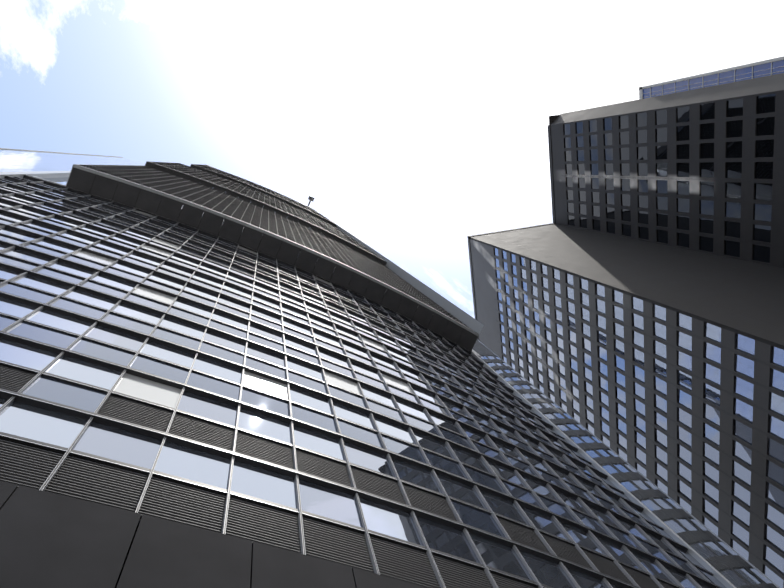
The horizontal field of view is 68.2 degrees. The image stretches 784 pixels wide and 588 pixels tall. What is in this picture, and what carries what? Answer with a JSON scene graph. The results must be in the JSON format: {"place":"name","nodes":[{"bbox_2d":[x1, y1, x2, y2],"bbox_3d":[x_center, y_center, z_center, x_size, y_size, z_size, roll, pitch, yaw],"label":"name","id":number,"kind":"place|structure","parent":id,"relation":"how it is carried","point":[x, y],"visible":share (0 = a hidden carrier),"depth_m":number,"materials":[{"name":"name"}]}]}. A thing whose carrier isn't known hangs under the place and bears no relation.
{"place":"outdoors","nodes":[
{"label":"outdoors","id":0,"kind":"place"},
{"bbox_2d":[0,0,783,318],"label":"sky","id":1,"kind":"structure","parent":0,"point":[416,128],"materials":[{"name":"white"}]},
{"label":"ground","id":2,"kind":"structure","parent":0,"visible":0},
{"bbox_2d":[0,148,779,587],"bbox_3d":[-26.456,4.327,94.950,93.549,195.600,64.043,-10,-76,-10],"label":"tower","id":3,"kind":"structure","parent":2,"relation":"on","point":[230,380],"depth_m":28.91,"materials":[{"name":"grey glass"}]},
{"bbox_2d":[467,73,783,587],"bbox_3d":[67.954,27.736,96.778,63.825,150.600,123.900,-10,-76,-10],"label":"skyscraper","id":4,"kind":"structure","parent":2,"relation":"on","point":[628,302],"depth_m":89.30,"materials":[{"name":"grey glass"}]},
{"bbox_2d":[639,56,783,98],"bbox_3d":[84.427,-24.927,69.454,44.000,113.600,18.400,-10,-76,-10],"label":"glass building","id":5,"kind":"structure","parent":2,"relation":"on","point":[769,67],"depth_m":97.69,"materials":[{"name":"blue glass"}]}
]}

